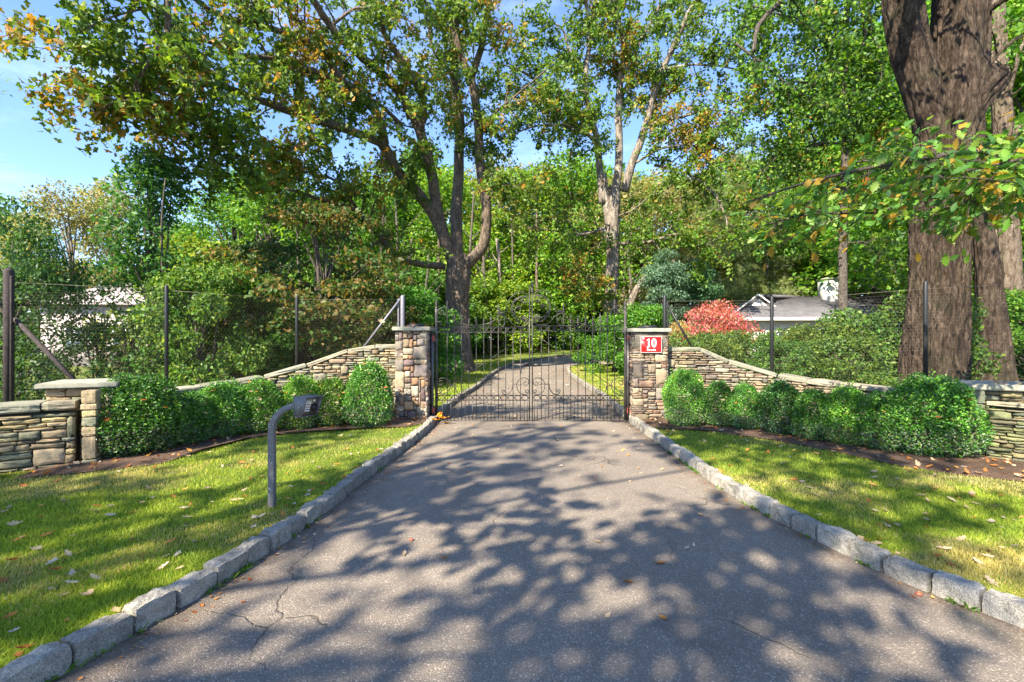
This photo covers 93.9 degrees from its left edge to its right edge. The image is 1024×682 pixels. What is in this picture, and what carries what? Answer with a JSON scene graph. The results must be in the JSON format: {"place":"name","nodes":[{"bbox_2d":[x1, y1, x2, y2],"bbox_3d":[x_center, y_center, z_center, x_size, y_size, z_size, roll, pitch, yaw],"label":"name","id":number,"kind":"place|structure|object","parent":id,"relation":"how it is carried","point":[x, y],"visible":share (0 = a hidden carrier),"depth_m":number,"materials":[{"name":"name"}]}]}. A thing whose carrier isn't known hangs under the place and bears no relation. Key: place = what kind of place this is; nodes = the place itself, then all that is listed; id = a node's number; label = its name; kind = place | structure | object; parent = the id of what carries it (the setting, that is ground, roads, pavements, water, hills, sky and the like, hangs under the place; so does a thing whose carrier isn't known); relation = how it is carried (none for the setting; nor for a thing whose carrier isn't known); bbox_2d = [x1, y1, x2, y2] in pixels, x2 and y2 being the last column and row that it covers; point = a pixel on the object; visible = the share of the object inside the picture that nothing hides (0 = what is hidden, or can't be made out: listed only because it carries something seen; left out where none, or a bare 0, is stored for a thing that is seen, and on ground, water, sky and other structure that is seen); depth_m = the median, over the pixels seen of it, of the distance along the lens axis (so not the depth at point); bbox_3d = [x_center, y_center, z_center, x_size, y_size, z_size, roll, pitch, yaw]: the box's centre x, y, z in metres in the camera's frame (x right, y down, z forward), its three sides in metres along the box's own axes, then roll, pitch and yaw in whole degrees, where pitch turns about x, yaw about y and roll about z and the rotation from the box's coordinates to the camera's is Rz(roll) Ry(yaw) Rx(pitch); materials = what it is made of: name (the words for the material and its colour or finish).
{"place":"outdoors","nodes":[
{"label":"outdoors","id":0,"kind":"place"},
{"bbox_2d":[0,350,622,668],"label":"lawn","id":1,"kind":"structure","parent":0,"point":[524,355],"depth_m":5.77,"materials":[{"name":"plant"}]},
{"bbox_2d":[0,334,55,398],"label":"shrub","id":2,"kind":"object","parent":1,"relation":"on","point":[20,355],"visible":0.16,"depth_m":13.76,"materials":[{"name":"green plant"}]},
{"bbox_2d":[0,399,79,472],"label":"stone wall","id":3,"kind":"structure","parent":1,"relation":"on","point":[34,434],"depth_m":6.23,"materials":[{"name":"beige stone"}]},
{"bbox_2d":[0,196,106,401],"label":"evergreen tree","id":4,"kind":"object","parent":1,"relation":"on","point":[26,269],"visible":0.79,"depth_m":12.56,"materials":[{"name":"green plant"}]},
{"bbox_2d":[0,177,142,312],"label":"tree","id":5,"kind":"object","parent":1,"relation":"on","point":[45,201],"visible":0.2,"depth_m":35.47,"materials":[{"name":"green plant"}]},
{"bbox_2d":[34,378,128,457],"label":"stone pier","id":6,"kind":"structure","parent":1,"relation":"on","point":[67,389],"depth_m":6.66,"materials":[{"name":"grey stone"}]},
{"bbox_2d":[80,389,102,462],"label":"corner column","id":7,"kind":"structure","parent":1,"relation":"on","point":[91,405],"depth_m":6.42,"materials":[{"name":"stone"}]},
{"bbox_2d":[34,291,156,378],"bbox_3d":[-11.976,0.143,13.705,3.103,3.135,3.227,0,0,-18],"label":"shrub","id":8,"kind":"object","parent":1,"relation":"on","point":[97,349],"visible":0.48,"depth_m":13.40,"materials":[{"name":"green plant"}]},
{"bbox_2d":[36,174,164,288],"bbox_3d":[-33.611,-6.019,40.123,9.739,15.239,10.365,0,0,41],"label":"tree","id":9,"kind":"object","parent":1,"relation":"on","point":[96,186],"visible":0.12,"depth_m":37.76,"materials":[{"name":"green plant"}]},
{"bbox_2d":[75,142,218,379],"bbox_3d":[-11.131,-2.126,14.627,3.834,7.672,3.312,0,0,38],"label":"ash tree","id":10,"kind":"object","parent":1,"relation":"on","point":[152,186],"visible":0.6,"depth_m":14.09,"materials":[{"name":"green plant"}]},
{"bbox_2d":[30,283,310,366],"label":"pale house","id":11,"kind":"structure","parent":1,"relation":"on","point":[101,307],"depth_m":30.68,"materials":[{"name":"paint"}]},
{"bbox_2d":[81,232,276,380],"bbox_3d":[-13.049,-1.323,19.953,7.274,6.284,6.942,0,0,-34],"label":"shrub","id":12,"kind":"object","parent":1,"relation":"on","point":[193,246],"visible":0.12,"depth_m":18.54,"materials":[{"name":"green plant"}]},
{"bbox_2d":[114,258,273,385],"bbox_3d":[-8.641,-0.285,13.393,3.690,4.126,3.522,0,0,13],"label":"shrub","id":13,"kind":"object","parent":1,"relation":"on","point":[187,278],"visible":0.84,"depth_m":12.97,"materials":[{"name":"green plant"}]},
{"bbox_2d":[0,268,404,401],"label":"deer fence","id":14,"kind":"object","parent":1,"relation":"on","point":[10,320],"visible":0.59,"depth_m":8.61,"materials":[{"name":"black metal"}]},
{"bbox_2d":[16,416,426,478],"bbox_3d":[-4.539,1.632,8.611,2.771,0.058,6.117,0,0,45],"label":"mulch bed","id":15,"kind":"object","parent":1,"relation":"on","point":[105,463],"visible":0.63,"depth_m":6.90,"materials":[{"name":"brown soil"}]},
{"bbox_2d":[79,368,195,457],"bbox_3d":[-5.588,1.047,7.143,1.406,1.300,1.367,0,0,34],"label":"boxwood","id":16,"kind":"object","parent":15,"relation":"on","point":[134,387],"visible":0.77,"depth_m":6.89,"materials":[{"name":"green plant"}]},
{"bbox_2d":[164,385,215,444],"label":"boxwood","id":17,"kind":"object","parent":15,"relation":"on","point":[198,429],"visible":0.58,"depth_m":7.63,"materials":[{"name":"green plant"}]},
{"bbox_2d":[187,376,255,436],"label":"boxwood","id":18,"kind":"object","parent":15,"relation":"on","point":[232,389],"visible":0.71,"depth_m":8.11,"materials":[{"name":"green plant"}]},
{"bbox_2d":[236,375,288,433],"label":"boxwood","id":19,"kind":"object","parent":15,"relation":"on","point":[265,389],"visible":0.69,"depth_m":8.41,"materials":[{"name":"green plant"}]},
{"bbox_2d":[275,368,325,429],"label":"boxwood","id":20,"kind":"object","parent":15,"relation":"on","point":[297,384],"visible":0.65,"depth_m":8.76,"materials":[{"name":"green plant"}]},
{"bbox_2d":[312,374,351,426],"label":"boxwood","id":21,"kind":"object","parent":15,"relation":"on","point":[328,386],"visible":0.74,"depth_m":9.02,"materials":[{"name":"green plant"}]},
{"bbox_2d":[337,353,397,429],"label":"boxwood","id":22,"kind":"object","parent":15,"relation":"on","point":[383,414],"visible":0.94,"depth_m":9.06,"materials":[{"name":"green plant"}]},
{"bbox_2d":[154,261,299,386],"bbox_3d":[-8.684,-0.347,14.813,3.846,4.254,4.030,0,0,-24],"label":"shrub","id":23,"kind":"object","parent":1,"relation":"on","point":[250,301],"visible":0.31,"depth_m":14.44,"materials":[{"name":"green plant"}]},
{"bbox_2d":[160,168,296,276],"bbox_3d":[-15.711,-4.050,26.765,7.007,11.510,7.275,0,0,-18],"label":"tree","id":24,"kind":"object","parent":1,"relation":"on","point":[213,216],"visible":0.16,"depth_m":25.94,"materials":[{"name":"green plant"}]},
{"bbox_2d":[128,344,395,442],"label":"wing wall","id":25,"kind":"structure","parent":1,"relation":"on","point":[341,367],"depth_m":10.24,"materials":[{"name":"stone"}]},
{"bbox_2d":[189,235,354,378],"bbox_3d":[-9.310,-1.169,18.616,6.284,5.771,6.027,0,0,36],"label":"japanese maple","id":26,"kind":"object","parent":1,"relation":"on","point":[264,248],"visible":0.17,"depth_m":17.54,"materials":[{"name":"green plant"}]},
{"bbox_2d":[214,164,342,313],"bbox_3d":[-12.220,-3.766,24.120,7.237,10.952,6.970,0,0,-10],"label":"tree","id":27,"kind":"object","parent":1,"relation":"on","point":[240,221],"visible":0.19,"depth_m":23.36,"materials":[{"name":"green plant"}]},
{"bbox_2d":[0,0,575,371],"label":"oak tree","id":28,"kind":"object","parent":1,"relation":"on","point":[177,53],"visible":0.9,"depth_m":19.20,"materials":[{"name":"green plant"}]},
{"bbox_2d":[227,304,359,377],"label":"shrub","id":29,"kind":"object","parent":1,"relation":"on","point":[286,342],"visible":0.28,"depth_m":14.87,"materials":[{"name":"green plant"}]},
{"bbox_2d":[268,394,324,507],"bbox_3d":[-2.157,1.137,4.785,0.534,1.185,0.225,0,0,17],"label":"intercom stand","id":30,"kind":"object","parent":1,"relation":"on","point":[304,405],"visible":0.98,"depth_m":4.75,"materials":[{"name":"grey paint"}]},
{"bbox_2d":[194,197,423,365],"bbox_3d":[-6.832,-1.470,16.935,7.362,6.378,7.676,0,0,-19],"label":"japanese maple","id":31,"kind":"object","parent":1,"relation":"on","point":[321,280],"visible":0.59,"depth_m":15.34,"materials":[{"name":"green plant"}]},
{"bbox_2d":[284,214,390,292],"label":"tree","id":32,"kind":"object","parent":1,"relation":"on","point":[367,236],"visible":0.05,"depth_m":38.41,"materials":[{"name":"green plant"}]},
{"bbox_2d":[309,280,434,361],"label":"japanese maple","id":33,"kind":"object","parent":1,"relation":"on","point":[367,332],"visible":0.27,"depth_m":15.38,"materials":[{"name":"green plant"}]},
{"bbox_2d":[392,327,434,418],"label":"stone pillar","id":34,"kind":"structure","parent":1,"relation":"on","point":[412,372],"depth_m":10.09,"materials":[{"name":"beige stone"}]},
{"bbox_2d":[430,331,432,414],"bbox_3d":[-1.746,0.770,10.440,0.062,1.960,0.100,0,0,0],"label":"gate post","id":35,"kind":"object","parent":34,"relation":"attached to","point":[431,376],"visible":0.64,"depth_m":10.39,"materials":[{"name":"metal"}]},
{"bbox_2d":[432,285,531,420],"bbox_3d":[-0.663,0.279,10.430,2.175,2.982,0.091,0,0,0],"label":"gate leaf","id":36,"kind":"object","parent":35,"relation":"attached to","point":[437,381],"visible":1,"depth_m":10.41,"materials":[{"name":"metal"}]},
{"bbox_2d":[363,284,466,382],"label":"shrub","id":37,"kind":"object","parent":1,"relation":"on","point":[421,300],"visible":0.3,"depth_m":18.77,"materials":[{"name":"green plant"}]},
{"bbox_2d":[374,264,489,357],"bbox_3d":[-7.969,-2.142,35.898,11.230,7.622,10.717,0,0,-37],"label":"shrub","id":38,"kind":"object","parent":1,"relation":"on","point":[420,275],"visible":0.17,"depth_m":34.34,"materials":[{"name":"green plant"}]},
{"bbox_2d":[435,274,519,351],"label":"shrub","id":39,"kind":"object","parent":1,"relation":"on","point":[475,288],"visible":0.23,"depth_m":39.33,"materials":[{"name":"green plant"}]},
{"bbox_2d":[470,278,562,352],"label":"shrub","id":40,"kind":"object","parent":1,"relation":"on","point":[504,295],"visible":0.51,"depth_m":40.89,"materials":[{"name":"green plant"}]},
{"bbox_2d":[433,359,623,406],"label":"grass","id":41,"kind":"structure","parent":1,"relation":"on","point":[467,378],"depth_m":21.00,"materials":[{"name":"green plant"}]},
{"bbox_2d":[2,339,620,356],"bbox_3d":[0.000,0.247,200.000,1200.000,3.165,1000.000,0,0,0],"label":"ground","id":42,"kind":"structure","parent":0,"point":[578,348],"depth_m":46.61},
{"bbox_2d":[0,352,598,681],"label":"kerb","id":43,"kind":"structure","parent":42,"relation":"on","point":[47,661],"depth_m":3.18,"materials":[{"name":"stone"}]},
{"bbox_2d":[334,179,450,301],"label":"tree","id":44,"kind":"object","parent":42,"relation":"on","point":[410,217],"visible":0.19,"depth_m":43.84,"materials":[{"name":"green plant"}]},
{"bbox_2d":[366,139,476,273],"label":"tree","id":45,"kind":"object","parent":42,"relation":"on","point":[410,154],"visible":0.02,"depth_m":57.95,"materials":[{"name":"green plant"}]},
{"bbox_2d":[371,165,533,335],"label":"tree","id":46,"kind":"object","parent":42,"relation":"on","point":[445,187],"visible":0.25,"depth_m":46.19,"materials":[{"name":"green plant"}]},
{"bbox_2d":[434,204,531,341],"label":"tree","id":47,"kind":"object","parent":42,"relation":"on","point":[494,275],"visible":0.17,"depth_m":46.65,"materials":[{"name":"green plant"}]},
{"bbox_2d":[448,152,584,342],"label":"tree","id":48,"kind":"object","parent":42,"relation":"on","point":[491,198],"visible":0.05,"depth_m":51.85,"materials":[{"name":"green plant"}]},
{"bbox_2d":[465,167,605,344],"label":"tree","id":49,"kind":"object","parent":42,"relation":"on","point":[515,236],"visible":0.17,"depth_m":47.91,"materials":[{"name":"green plant"}]},
{"bbox_2d":[508,282,596,349],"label":"shrub","id":50,"kind":"object","parent":42,"relation":"on","point":[560,335],"visible":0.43,"depth_m":43.75,"materials":[{"name":"green plant"}]},
{"bbox_2d":[506,148,656,346],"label":"tree","id":51,"kind":"object","parent":42,"relation":"on","point":[586,178],"visible":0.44,"depth_m":44.91,"materials":[{"name":"green plant"}]},
{"bbox_2d":[551,169,705,314],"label":"tree","id":52,"kind":"object","parent":42,"relation":"on","point":[631,192],"visible":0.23,"depth_m":43.44,"materials":[{"name":"green plant"}]},
{"bbox_2d":[594,167,747,321],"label":"tree","id":53,"kind":"object","parent":42,"relation":"on","point":[676,199],"visible":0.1,"depth_m":46.66,"materials":[{"name":"green plant"}]},
{"bbox_2d":[654,180,740,306],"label":"pine tree","id":54,"kind":"object","parent":42,"relation":"on","point":[695,202],"visible":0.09,"depth_m":46.05,"materials":[{"name":"green plant"}]},
{"bbox_2d":[676,147,822,304],"bbox_3d":[19.852,-7.619,40.550,13.204,17.564,11.799,0,0,-29],"label":"pine tree","id":55,"kind":"object","parent":42,"relation":"on","point":[720,222],"visible":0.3,"depth_m":38.86,"materials":[{"name":"green plant"}]},
{"bbox_2d":[567,362,1023,628],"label":"kerb","id":56,"kind":"structure","parent":42,"relation":"on","point":[1006,607],"depth_m":3.81,"materials":[{"name":"stone"}]},
{"bbox_2d":[0,0,928,337],"label":"sky","id":57,"kind":"structure","parent":0,"point":[31,157],"materials":[{"name":"blue"}]},
{"bbox_2d":[51,354,1023,681],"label":"driveway","id":58,"kind":"structure","parent":0,"point":[527,576],"depth_m":3.33,"materials":[{"name":"grey asphalt"}]},
{"bbox_2d":[44,443,979,681],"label":"weeds","id":59,"kind":"object","parent":58,"relation":"on","point":[966,605],"visible":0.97,"depth_m":3.41,"materials":[{"name":"green plant"}]},
{"bbox_2d":[573,363,1023,598],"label":"lawn","id":60,"kind":"structure","parent":0,"point":[798,452],"depth_m":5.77,"materials":[{"name":"plant"}]},
{"bbox_2d":[568,313,631,373],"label":"shrub","id":61,"kind":"object","parent":60,"relation":"on","point":[579,354],"visible":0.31,"depth_m":24.53,"materials":[{"name":"green plant"}]},
{"bbox_2d":[476,0,785,363],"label":"oak tree","id":62,"kind":"object","parent":60,"relation":"on","point":[588,114],"visible":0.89,"depth_m":28.07,"materials":[{"name":"green plant"}]},
{"bbox_2d":[595,301,678,375],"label":"shrub","id":63,"kind":"object","parent":60,"relation":"on","point":[637,315],"visible":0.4,"depth_m":21.66,"materials":[{"name":"green plant"}]},
{"bbox_2d":[622,328,671,418],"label":"stone pillar","id":64,"kind":"structure","parent":60,"relation":"on","point":[648,372],"depth_m":10.09,"materials":[{"name":"beige stone"}]},
{"bbox_2d":[627,332,629,420],"bbox_3d":[2.526,0.770,10.440,0.062,1.960,0.100,0,0,0],"label":"gate post","id":65,"kind":"object","parent":64,"relation":"attached to","point":[628,375],"visible":0.79,"depth_m":10.39,"materials":[{"name":"metal"}]},
{"bbox_2d":[531,280,627,420],"bbox_3d":[1.490,0.210,10.430,2.168,3.121,0.091,0,0,0],"label":"gate leaf","id":66,"kind":"object","parent":65,"relation":"attached to","point":[592,325],"visible":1,"depth_m":10.41,"materials":[{"name":"metal"}]},
{"bbox_2d":[634,248,697,333],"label":"spruce tree","id":67,"kind":"object","parent":60,"relation":"on","point":[664,272],"visible":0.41,"depth_m":26.67,"materials":[{"name":"green plant"}]},
{"bbox_2d":[669,330,724,351],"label":"hedge shrub","id":68,"kind":"object","parent":60,"relation":"on","point":[693,342],"visible":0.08,"depth_m":12.76,"materials":[{"name":"green plant"}]},
{"bbox_2d":[667,258,730,334],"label":"spruce tree","id":69,"kind":"object","parent":60,"relation":"on","point":[697,287],"visible":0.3,"depth_m":32.14,"materials":[{"name":"green plant"}]},
{"bbox_2d":[680,337,743,368],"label":"hedge shrub","id":70,"kind":"object","parent":60,"relation":"on","point":[723,347],"visible":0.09,"depth_m":11.36,"materials":[{"name":"green plant"}]},
{"bbox_2d":[669,299,766,352],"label":"burning bush","id":71,"kind":"object","parent":60,"relation":"on","point":[712,322],"visible":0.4,"depth_m":18.85,"materials":[{"name":"red plant"}]},
{"bbox_2d":[681,328,755,364],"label":"hedge shrub","id":72,"kind":"object","parent":60,"relation":"on","point":[739,333],"visible":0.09,"depth_m":12.56,"materials":[{"name":"green plant"}]},
{"bbox_2d":[724,329,804,374],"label":"hedge shrub","id":73,"kind":"object","parent":60,"relation":"on","point":[761,337],"visible":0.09,"depth_m":12.20,"materials":[{"name":"green plant"}]},
{"bbox_2d":[717,208,814,306],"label":"pine tree","id":74,"kind":"object","parent":60,"relation":"on","point":[774,262],"visible":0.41,"depth_m":35.63,"materials":[{"name":"green plant"}]},
{"bbox_2d":[741,337,820,377],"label":"hedge shrub","id":75,"kind":"object","parent":60,"relation":"on","point":[794,345],"visible":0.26,"depth_m":11.66,"materials":[{"name":"green plant"}]},
{"bbox_2d":[696,277,899,351],"bbox_3d":[22.495,-1.285,33.064,17.100,5.870,9.660,0,0,4],"label":"bungalow","id":76,"kind":"object","parent":60,"relation":"on","point":[827,303],"visible":0.15,"depth_m":30.72,"materials":[{"name":"white"}]},
{"bbox_2d":[667,347,941,441],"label":"wing wall","id":77,"kind":"structure","parent":60,"relation":"on","point":[709,365],"depth_m":10.21,"materials":[{"name":"stone"}]},
{"bbox_2d":[705,0,911,316],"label":"maple tree","id":78,"kind":"object","parent":60,"relation":"on","point":[791,103],"visible":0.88,"depth_m":14.88,"materials":[{"name":"green plant"}]},
{"bbox_2d":[738,32,906,295],"bbox_3d":[25.215,-9.851,33.347,16.363,22.800,15.538,0,0,8],"label":"tree","id":79,"kind":"object","parent":60,"relation":"on","point":[872,290],"visible":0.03,"depth_m":34.41,"materials":[{"name":"green plant"}]},
{"bbox_2d":[641,417,1023,480],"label":"mulch bed","id":80,"kind":"object","parent":60,"relation":"on","point":[977,464],"visible":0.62,"depth_m":6.67,"materials":[{"name":"brown soil"}]},
{"bbox_2d":[660,364,709,426],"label":"boxwood","id":81,"kind":"object","parent":80,"relation":"on","point":[674,407],"visible":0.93,"depth_m":9.13,"materials":[{"name":"green plant"}]},
{"bbox_2d":[701,378,736,426],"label":"boxwood","id":82,"kind":"object","parent":80,"relation":"on","point":[721,418],"visible":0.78,"depth_m":9.06,"materials":[{"name":"green plant"}]},
{"bbox_2d":[728,379,762,429],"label":"boxwood","id":83,"kind":"object","parent":80,"relation":"on","point":[737,394],"visible":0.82,"depth_m":8.78,"materials":[{"name":"green plant"}]},
{"bbox_2d":[755,373,806,435],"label":"boxwood","id":84,"kind":"object","parent":80,"relation":"on","point":[772,422],"visible":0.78,"depth_m":8.35,"materials":[{"name":"green plant"}]},
{"bbox_2d":[788,380,839,440],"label":"boxwood","id":85,"kind":"object","parent":80,"relation":"on","point":[807,429],"visible":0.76,"depth_m":7.90,"materials":[{"name":"green plant"}]},
{"bbox_2d":[647,417,1023,476],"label":"leaf litter","id":86,"kind":"object","parent":80,"relation":"on","point":[965,469],"visible":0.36,"depth_m":6.51,"materials":[{"name":"brown plant"}]},
{"bbox_2d":[816,381,876,445],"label":"boxwood","id":87,"kind":"object","parent":80,"relation":"on","point":[848,395],"visible":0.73,"depth_m":7.49,"materials":[{"name":"green plant"}]},
{"bbox_2d":[852,383,913,450],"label":"boxwood","id":88,"kind":"object","parent":80,"relation":"on","point":[876,399],"visible":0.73,"depth_m":7.10,"materials":[{"name":"green plant"}]},
{"bbox_2d":[877,368,997,457],"bbox_3d":[6.142,1.047,6.994,1.242,1.288,1.278,0,0,20],"label":"boxwood","id":89,"kind":"object","parent":80,"relation":"on","point":[925,386],"visible":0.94,"depth_m":6.70,"materials":[{"name":"green plant"}]},
{"bbox_2d":[780,319,885,380],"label":"hedge shrub","id":90,"kind":"object","parent":60,"relation":"on","point":[796,333],"visible":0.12,"depth_m":12.31,"materials":[{"name":"green plant"}]},
{"bbox_2d":[663,281,1023,384],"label":"deer fence","id":91,"kind":"object","parent":60,"relation":"on","point":[666,309],"visible":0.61,"depth_m":9.05,"materials":[{"name":"black metal"}]},
{"bbox_2d":[802,333,900,386],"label":"hedge shrub","id":92,"kind":"object","parent":60,"relation":"on","point":[842,364],"visible":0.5,"depth_m":10.83,"materials":[{"name":"green plant"}]},
{"bbox_2d":[804,307,903,383],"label":"hedge shrub","id":93,"kind":"object","parent":60,"relation":"on","point":[881,324],"visible":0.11,"depth_m":12.23,"materials":[{"name":"green plant"}]},
{"bbox_2d":[722,0,1023,385],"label":"giant tree","id":94,"kind":"object","parent":60,"relation":"on","point":[952,81],"visible":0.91,"depth_m":9.98,"materials":[{"name":"brown plant"}]},
{"bbox_2d":[747,0,1023,297],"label":"tree","id":95,"kind":"object","parent":60,"relation":"on","point":[811,282],"visible":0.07,"depth_m":32.99,"materials":[{"name":"green plant"}]},
{"bbox_2d":[811,0,1023,298],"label":"tree","id":96,"kind":"object","parent":60,"relation":"on","point":[1012,13],"visible":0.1,"depth_m":21.65,"materials":[{"name":"green plant"}]},
{"bbox_2d":[831,289,1006,386],"bbox_3d":[9.714,0.230,11.986,3.586,3.120,3.576,0,0,-11],"label":"hedge shrub","id":97,"kind":"object","parent":60,"relation":"on","point":[902,311],"visible":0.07,"depth_m":11.11,"materials":[{"name":"green plant"}]},
{"bbox_2d":[849,1,1023,308],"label":"tree","id":98,"kind":"object","parent":60,"relation":"on","point":[1020,83],"visible":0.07,"depth_m":19.66,"materials":[{"name":"green plant"}]},
{"bbox_2d":[928,0,1023,380],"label":"tree","id":99,"kind":"object","parent":60,"relation":"on","point":[987,264],"visible":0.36,"depth_m":12.79,"materials":[{"name":"brown plant"}]},
{"bbox_2d":[942,380,1023,454],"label":"stone pier","id":100,"kind":"structure","parent":60,"relation":"on","point":[1011,391],"depth_m":6.69,"materials":[{"name":"grey stone"}]},
{"bbox_2d":[971,286,1023,381],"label":"shrub","id":101,"kind":"object","parent":60,"relation":"on","point":[1018,300],"visible":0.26,"depth_m":13.51,"materials":[{"name":"green plant"}]},
{"bbox_2d":[985,400,1023,461],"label":"stone wall","id":102,"kind":"structure","parent":60,"relation":"on","point":[1007,441],"depth_m":6.55,"materials":[{"name":"beige stone"}]},
{"bbox_2d":[990,0,1023,380],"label":"tree","id":103,"kind":"object","parent":60,"relation":"on","point":[1010,243],"visible":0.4,"depth_m":15.38,"materials":[{"name":"brown plant"}]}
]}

